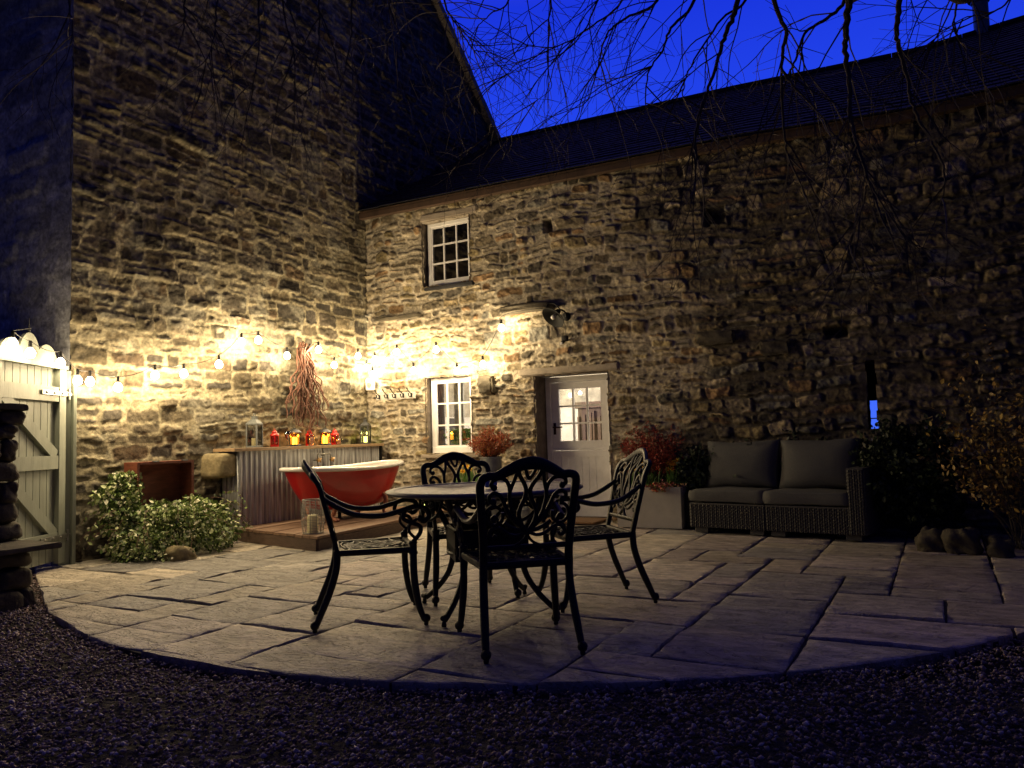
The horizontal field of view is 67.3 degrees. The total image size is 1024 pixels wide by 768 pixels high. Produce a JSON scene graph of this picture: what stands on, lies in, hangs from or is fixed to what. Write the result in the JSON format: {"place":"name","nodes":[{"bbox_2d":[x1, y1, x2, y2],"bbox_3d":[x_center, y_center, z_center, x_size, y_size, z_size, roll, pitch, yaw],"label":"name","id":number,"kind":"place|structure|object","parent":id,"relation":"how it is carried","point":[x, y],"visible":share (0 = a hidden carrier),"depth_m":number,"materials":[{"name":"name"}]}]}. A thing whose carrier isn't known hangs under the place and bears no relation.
{"place":"outdoors","nodes":[
{"label":"outdoors","id":0,"kind":"place"},
{"bbox_2d":[284,431,289,446],"bbox_3d":[-2.731,0.667,9.352,0.074,0.185,0.074,-4,-5,29],"label":"cocktail glass","id":1,"kind":"object","parent":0,"point":[287,437],"visible":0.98,"depth_m":9.34,"materials":[{"name":"clear glass"}]},
{"bbox_2d":[450,503,475,520],"bbox_3d":[-0.513,1.527,9.844,0.430,0.428,0.400,-4,-5,29],"label":"planter trough","id":2,"kind":"object","parent":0,"point":[467,509],"visible":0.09,"depth_m":9.62,"materials":[{"name":"grey stone"}]},
{"bbox_2d":[455,465,479,482],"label":"daffodils","id":3,"kind":"object","parent":2,"relation":"on","point":[464,476],"visible":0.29,"depth_m":9.83,"materials":[{"name":"green plant"}]},
{"bbox_2d":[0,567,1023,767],"bbox_3d":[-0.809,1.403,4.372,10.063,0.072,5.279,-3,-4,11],"label":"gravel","id":4,"kind":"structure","parent":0,"point":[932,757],"depth_m":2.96,"materials":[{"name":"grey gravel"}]},
{"bbox_2d":[521,506,530,524],"bbox_3d":[0.194,1.504,9.081,0.333,0.325,0.180,-2,-4,9],"label":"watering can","id":5,"kind":"object","parent":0,"point":[525,511],"visible":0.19,"depth_m":9.01,"materials":[{"name":"metal"}]},
{"bbox_2d":[32,572,1023,687],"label":"ground","id":6,"kind":"structure","parent":0,"point":[988,671],"depth_m":3.56,"materials":[{"name":"grey gravel"}]},
{"bbox_2d":[0,403,61,615],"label":"dry stone pier","id":7,"kind":"structure","parent":6,"relation":"on","point":[16,591],"depth_m":5.61,"materials":[{"name":"grey stone"}]},
{"bbox_2d":[0,0,500,569],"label":"stone house","id":8,"kind":"structure","parent":6,"relation":"on","point":[126,252],"depth_m":8.71,"materials":[{"name":"stone"}]},
{"bbox_2d":[284,341,329,434],"bbox_3d":[-2.614,0.051,9.901,0.188,1.200,0.843,-4,-5,29],"label":"willow bundle","id":9,"kind":"object","parent":8,"relation":"attached to","point":[304,357],"visible":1,"depth_m":9.87,"materials":[{"name":"brown plant"}]},
{"bbox_2d":[0,0,1023,377],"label":"branches","id":10,"kind":"object","parent":6,"relation":"on","point":[850,120],"visible":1,"depth_m":4.71,"materials":[{"name":"brown plant"}]},
{"bbox_2d":[356,0,1023,535],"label":"stone barn","id":11,"kind":"structure","parent":6,"relation":"on","point":[716,358],"depth_m":8.94,"materials":[{"name":"stone"}]},
{"bbox_2d":[7,308,541,391],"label":"string lights","id":12,"kind":"object","parent":11,"relation":"hanging from","point":[30,352],"visible":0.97,"depth_m":8.41,"materials":[{"name":"white glass"}]},
{"bbox_2d":[366,378,374,390],"bbox_3d":[-2.028,0.009,11.007,0.140,0.170,0.059,-4,-5,29],"label":"alarm sounder","id":13,"kind":"object","parent":11,"relation":"attached to","point":[370,384],"visible":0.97,"depth_m":10.98,"materials":[{"name":"white paint"}]},
{"bbox_2d":[374,387,415,400],"bbox_3d":[-1.661,0.140,10.743,0.680,0.150,0.139,-4,-5,29],"label":"coat rack","id":14,"kind":"object","parent":11,"relation":"attached to","point":[396,396],"visible":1,"depth_m":10.76,"materials":[{"name":"white wood"}]},
{"bbox_2d":[428,217,469,286],"bbox_3d":[-0.850,-1.811,10.655,0.725,0.910,0.050,-4,-5,29],"label":"window","id":15,"kind":"structure","parent":11,"relation":"in","point":[456,222],"depth_m":10.69,"materials":[{"name":"white paint"}]},
{"bbox_2d":[431,376,472,452],"bbox_3d":[-0.794,0.424,10.506,0.700,1.030,0.050,-4,-5,29],"label":"window","id":16,"kind":"structure","parent":11,"relation":"in","point":[448,448],"depth_m":10.54,"materials":[{"name":"white paint"}]},
{"bbox_2d":[449,418,454,444],"bbox_3d":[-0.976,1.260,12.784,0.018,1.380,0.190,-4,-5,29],"label":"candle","id":17,"kind":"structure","parent":11,"relation":"in","point":[451,420],"depth_m":12.78,"materials":[{"name":"wax"}]},
{"bbox_2d":[454,382,464,428],"bbox_3d":[-0.762,0.366,11.055,0.160,1.150,0.047,-4,-5,29],"label":"curtain","id":18,"kind":"object","parent":11,"relation":"hanging from","point":[456,412],"visible":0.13,"depth_m":11.05,"materials":[{"name":"fabric"}]},
{"bbox_2d":[542,303,570,327],"bbox_3d":[0.524,-0.854,9.471,0.297,0.316,0.336,-4,-5,29],"label":"wall lamp","id":19,"kind":"object","parent":11,"relation":"attached to","point":[553,317],"visible":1,"depth_m":9.48,"materials":[{"name":"black metal"}]},
{"bbox_2d":[560,323,568,344],"bbox_3d":[0.644,-0.649,9.529,0.085,0.329,0.090,-4,-5,29],"label":"motion sensor","id":20,"kind":"object","parent":11,"relation":"attached to","point":[565,337],"visible":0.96,"depth_m":9.51,"materials":[{"name":"black plastic"}]},
{"bbox_2d":[551,380,609,450],"bbox_3d":[0.862,0.405,9.821,0.798,0.880,0.110,-4,-5,29],"label":"upper door","id":21,"kind":"structure","parent":11,"relation":"in","point":[558,445],"depth_m":9.83,"materials":[{"name":"white paint"}]},
{"bbox_2d":[553,450,610,516],"bbox_3d":[0.905,1.261,9.789,0.794,0.830,0.045,-4,-5,29],"label":"lower door","id":22,"kind":"structure","parent":11,"relation":"in","point":[593,466],"depth_m":9.73,"materials":[{"name":"white paint"}]},
{"bbox_3d":[-0.686,0.908,10.753,0.130,0.098,0.128,-4,-5,29],"label":"plant pot","id":23,"kind":"object","parent":11,"relation":"on","visible":0},
{"bbox_2d":[442,428,470,444],"bbox_3d":[-0.662,0.735,10.766,0.707,0.276,0.216,-4,-5,29],"label":"house plant","id":24,"kind":"object","parent":23,"relation":"in","point":[466,433],"visible":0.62,"depth_m":10.74,"materials":[{"name":"green plant"}]},
{"bbox_2d":[34,520,1023,694],"bbox_3d":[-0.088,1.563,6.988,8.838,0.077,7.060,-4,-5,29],"label":"patio","id":25,"kind":"structure","parent":0,"point":[243,608],"depth_m":4.60,"materials":[{"name":"stone"}]},
{"bbox_2d":[51,371,76,565],"bbox_3d":[-4.178,0.800,7.172,0.155,1.850,0.140,-4,-5,29],"label":"gate post","id":26,"kind":"object","parent":25,"relation":"on","point":[70,472],"visible":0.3,"depth_m":7.17,"materials":[{"name":"beige paint"}]},
{"bbox_2d":[0,318,71,567],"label":"garden gate","id":27,"kind":"structure","parent":26,"relation":"attached to","point":[36,384],"depth_m":6.74,"materials":[{"name":"beige paint"}]},
{"bbox_2d":[124,459,193,554],"bbox_3d":[-3.613,1.248,7.899,0.221,0.923,0.660,-4,-5,29],"label":"wooden chest","id":28,"kind":"object","parent":25,"relation":"on","point":[171,480],"visible":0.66,"depth_m":8.04,"materials":[{"name":"brown wood"}]},
{"bbox_2d":[79,470,252,562],"bbox_3d":[-3.306,1.270,7.675,1.095,0.871,1.797,-4,-5,29],"label":"ivy bush","id":29,"kind":"object","parent":25,"relation":"on","point":[121,532],"visible":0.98,"depth_m":7.45,"materials":[{"name":"green plant"}]},
{"bbox_2d":[162,545,196,561],"bbox_3d":[-3.141,1.610,7.268,0.329,0.189,0.260,-4,-5,29],"label":"stone","id":30,"kind":"object","parent":25,"relation":"on","point":[178,553],"visible":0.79,"depth_m":7.16,"materials":[{"name":"beige stone"}]},
{"bbox_2d":[213,443,383,527],"bbox_3d":[-2.552,1.282,9.707,0.395,1.002,2.630,-4,-5,29],"label":"outdoor bar","id":31,"kind":"object","parent":25,"relation":"on","point":[259,482],"visible":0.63,"depth_m":9.07,"materials":[{"name":"metal"}]},
{"bbox_2d":[246,413,262,447],"bbox_3d":[-3.015,0.541,9.002,0.145,0.404,0.145,-2,-4,11],"label":"lantern","id":32,"kind":"object","parent":31,"relation":"on","point":[254,420],"visible":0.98,"depth_m":8.97,"materials":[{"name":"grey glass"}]},
{"bbox_2d":[251,438,255,445],"bbox_3d":[-3.011,0.677,8.992,0.068,0.088,0.066,-4,-5,29],"label":"candle","id":33,"kind":"object","parent":32,"relation":"in","point":[253,441],"visible":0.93,"depth_m":8.96,"materials":[{"name":"beige wax"}]},
{"bbox_2d":[270,428,279,446],"bbox_3d":[-2.861,0.645,9.265,0.116,0.224,0.114,-4,-5,29],"label":"lantern","id":34,"kind":"object","parent":31,"relation":"on","point":[274,438],"visible":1,"depth_m":9.22,"materials":[{"name":"red paint"}]},
{"bbox_2d":[288,427,301,445],"bbox_3d":[-2.701,0.645,9.554,0.180,0.255,0.177,-2,-4,9],"label":"lantern","id":35,"kind":"object","parent":31,"relation":"on","point":[294,430],"visible":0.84,"depth_m":9.51,"materials":[{"name":"glass"}]},
{"bbox_2d":[292,437,296,443],"bbox_3d":[-2.699,0.704,9.550,0.058,0.092,0.058,-4,-5,29],"label":"candle","id":36,"kind":"object","parent":35,"relation":"in","point":[293,440],"visible":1,"depth_m":9.53,"materials":[{"name":"yellow wax"}]},
{"bbox_2d":[305,429,313,445],"bbox_3d":[-2.608,0.682,9.902,0.116,0.224,0.114,-4,-5,29],"label":"lantern","id":37,"kind":"object","parent":31,"relation":"on","point":[307,436],"visible":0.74,"depth_m":9.86,"materials":[{"name":"red paint"}]},
{"bbox_2d":[308,431,314,445],"bbox_3d":[-2.531,0.686,9.710,0.080,0.184,0.080,-4,-5,29],"label":"shell jar","id":38,"kind":"object","parent":31,"relation":"on","point":[312,440],"visible":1,"depth_m":9.71,"materials":[{"name":"clear glass"}]},
{"bbox_2d":[318,426,331,444],"bbox_3d":[-2.437,0.670,10.025,0.180,0.255,0.177,-2,-4,9],"label":"lantern","id":39,"kind":"object","parent":31,"relation":"on","point":[324,430],"visible":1,"depth_m":9.98,"materials":[{"name":"glass"}]},
{"bbox_2d":[330,429,338,444],"bbox_3d":[-2.358,0.697,10.226,0.116,0.224,0.114,-4,-5,29],"label":"lantern","id":40,"kind":"object","parent":31,"relation":"on","point":[334,434],"visible":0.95,"depth_m":10.18,"materials":[{"name":"red paint"}]},
{"bbox_2d":[335,436,341,444],"bbox_3d":[-2.282,0.744,10.129,0.088,0.112,0.088,-4,-5,29],"label":"amber jar","id":41,"kind":"object","parent":31,"relation":"on","point":[338,441],"visible":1,"depth_m":10.14,"materials":[{"name":"orange glass"}]},
{"bbox_2d":[360,417,370,443],"bbox_3d":[-2.048,0.649,10.749,0.125,0.374,0.125,-2,-4,7],"label":"lantern","id":42,"kind":"object","parent":31,"relation":"on","point":[362,427],"visible":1,"depth_m":10.71,"materials":[{"name":"metal"}]},
{"bbox_2d":[234,506,449,550],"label":"timber deck","id":43,"kind":"structure","parent":25,"relation":"on","point":[287,533],"depth_m":8.28,"materials":[{"name":"brown wood"}]},
{"bbox_2d":[301,498,324,533],"bbox_3d":[-2.026,1.341,7.809,0.246,0.341,0.234,-4,-5,29],"label":"wire candle holder","id":44,"kind":"object","parent":43,"relation":"on","point":[315,512],"visible":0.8,"depth_m":7.74,"materials":[{"name":"metal"}]},
{"bbox_2d":[307,514,317,532],"bbox_3d":[-2.015,1.405,7.777,0.112,0.192,0.112,-4,-5,29],"label":"pillar candle","id":45,"kind":"object","parent":44,"relation":"in","point":[313,520],"visible":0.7,"depth_m":7.73,"materials":[{"name":"beige wax"}]},
{"bbox_2d":[279,460,403,521],"bbox_3d":[-2.018,1.287,9.322,0.826,0.670,1.769,-4,-5,29],"label":"bath tub","id":46,"kind":"object","parent":43,"relation":"on","point":[365,484],"visible":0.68,"depth_m":9.02,"materials":[{"name":"red metal"}]},
{"bbox_2d":[302,459,431,633],"bbox_3d":[-0.878,0.919,4.603,0.726,0.959,0.600,-1,-4,-14],"label":"garden chair","id":47,"kind":"object","parent":25,"relation":"on","point":[405,546],"visible":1,"depth_m":4.40,"materials":[{"name":"metal"}]},
{"bbox_2d":[420,452,521,605],"bbox_3d":[-0.323,0.949,5.284,0.600,0.959,0.726,-1,-4,-16],"label":"garden chair","id":48,"kind":"object","parent":25,"relation":"on","point":[435,533],"visible":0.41,"depth_m":5.47,"materials":[{"name":"metal"}]},
{"bbox_2d":[385,481,582,627],"bbox_3d":[-0.159,1.013,4.762,1.224,0.750,1.224,-4,-5,29],"label":"garden table","id":49,"kind":"object","parent":25,"relation":"on","point":[448,494],"visible":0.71,"depth_m":4.57,"materials":[{"name":"grey metal"}]},
{"bbox_2d":[477,456,502,519],"bbox_3d":[-0.251,1.314,9.547,0.282,0.820,0.282,0,-5,-29],"label":"zinc planter","id":50,"kind":"object","parent":25,"relation":"on","point":[495,464],"visible":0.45,"depth_m":9.45,"materials":[{"name":"grey metal"}]},
{"bbox_2d":[466,425,514,456],"bbox_3d":[-0.291,0.736,9.574,0.672,0.446,0.563,-4,-5,29],"label":"heather","id":51,"kind":"object","parent":50,"relation":"in","point":[487,445],"visible":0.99,"depth_m":9.48,"materials":[{"name":"red plant"}]},
{"bbox_2d":[451,456,587,663],"bbox_3d":[0.034,0.847,3.964,0.600,0.959,0.726,-1,-4,-12],"label":"garden chair","id":52,"kind":"object","parent":25,"relation":"on","point":[484,558],"visible":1,"depth_m":3.76,"materials":[{"name":"metal"}]},
{"bbox_2d":[540,517,605,523],"bbox_3d":[0.732,1.658,9.346,0.770,0.023,0.480,-4,-5,29],"label":"doorstep","id":53,"kind":"object","parent":25,"relation":"on","point":[581,520],"depth_m":9.18,"materials":[{"name":"grey stone"}]},
{"bbox_2d":[531,447,658,612],"bbox_3d":[0.535,0.901,4.964,0.726,0.959,0.600,-1,-4,-14],"label":"garden chair","id":54,"kind":"object","parent":25,"relation":"on","point":[608,532],"visible":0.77,"depth_m":4.92,"materials":[{"name":"metal"}]},
{"bbox_2d":[617,485,688,528],"bbox_3d":[1.601,1.370,8.645,0.740,0.448,0.400,-4,-5,29],"label":"planter trough","id":55,"kind":"object","parent":25,"relation":"on","point":[663,509],"visible":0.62,"depth_m":8.41,"materials":[{"name":"concrete"}]},
{"bbox_2d":[616,421,685,483],"bbox_3d":[1.590,0.807,8.786,0.802,0.821,0.736,-2,-4,8],"label":"berberis shrub","id":56,"kind":"object","parent":55,"relation":"in","point":[658,459],"visible":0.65,"depth_m":8.75,"materials":[{"name":"red plant"}]},
{"bbox_2d":[629,458,682,485],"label":"daffodils","id":57,"kind":"object","parent":55,"relation":"on","point":[671,477],"visible":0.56,"depth_m":8.60,"materials":[{"name":"green plant"}]},
{"bbox_2d":[644,479,686,491],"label":"pansies","id":58,"kind":"object","parent":55,"relation":"on","point":[657,486],"visible":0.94,"depth_m":8.39,"materials":[{"name":"red plant"}]},
{"bbox_2d":[685,492,695,527],"bbox_3d":[2.078,1.372,8.447,0.235,0.388,0.360,-4,-5,29],"label":"planter trough","id":59,"kind":"object","parent":25,"relation":"on","point":[688,501],"visible":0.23,"depth_m":8.34,"materials":[{"name":"concrete"}]},
{"bbox_2d":[672,443,714,491],"bbox_3d":[2.038,0.968,8.513,0.530,0.635,0.450,-4,-5,29],"label":"leafy plant","id":60,"kind":"object","parent":59,"relation":"in","point":[693,469],"visible":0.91,"depth_m":8.44,"materials":[{"name":"green plant"}]},
{"bbox_2d":[688,439,781,535],"bbox_3d":[2.366,1.066,8.080,0.824,0.938,0.666,-5,-5,39],"label":"sofa unit","id":61,"kind":"object","parent":25,"relation":"on","point":[755,467],"visible":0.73,"depth_m":7.98,"materials":[{"name":"grey wicker"}]},
{"bbox_2d":[780,429,826,470],"bbox_3d":[3.041,0.987,8.010,0.702,1.067,0.729,0,-4,-26],"label":"leafy plant","id":62,"kind":"object","parent":25,"relation":"on","point":[795,436],"visible":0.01,"depth_m":7.99,"materials":[{"name":"green plant"}]},
{"bbox_2d":[763,438,885,540],"bbox_3d":[3.039,1.009,7.535,0.960,0.935,0.672,-5,-5,39],"label":"sofa unit","id":63,"kind":"object","parent":25,"relation":"on","point":[825,489],"visible":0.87,"depth_m":7.43,"materials":[{"name":"grey wicker"}]},
{"bbox_2d":[860,437,874,457],"bbox_3d":[3.513,1.018,7.787,0.655,0.945,0.658,0,-4,-17],"label":"leafy plant","id":64,"kind":"object","parent":25,"relation":"on","point":[865,446],"visible":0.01,"depth_m":7.73,"materials":[{"name":"green plant"}]},
{"bbox_2d":[848,411,975,538],"bbox_3d":[3.714,0.853,7.170,1.077,1.179,0.962,-4,-5,29],"label":"evergreen shrub","id":65,"kind":"object","parent":25,"relation":"on","point":[908,490],"visible":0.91,"depth_m":7.02,"materials":[{"name":"green plant"}]},
{"bbox_2d":[914,526,945,551],"bbox_3d":[3.517,1.321,6.423,0.279,0.260,0.251,-4,-5,29],"label":"stone","id":66,"kind":"object","parent":25,"relation":"on","point":[927,539],"visible":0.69,"depth_m":6.34,"materials":[{"name":"stone"}]},
{"bbox_2d":[940,527,983,555],"bbox_3d":[3.643,1.297,6.231,0.307,0.286,0.229,-4,-5,29],"label":"stone","id":67,"kind":"object","parent":25,"relation":"on","point":[966,540],"visible":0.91,"depth_m":6.17,"materials":[{"name":"grey stone"}]},
{"bbox_2d":[917,314,1023,549],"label":"winter shrub","id":68,"kind":"object","parent":25,"relation":"on","point":[998,473],"visible":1,"depth_m":6.42,"materials":[{"name":"brown plant"}]},
{"bbox_2d":[984,535,1015,558],"bbox_3d":[3.853,1.314,6.066,0.202,0.240,0.247,-4,-5,29],"label":"stone","id":69,"kind":"object","parent":25,"relation":"on","point":[999,547],"visible":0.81,"depth_m":5.99,"materials":[{"name":"grey stone"}]},
{"bbox_2d":[441,0,1023,428],"label":"sky","id":70,"kind":"structure","parent":0,"point":[756,18],"materials":[{"name":"blue"}]}
]}

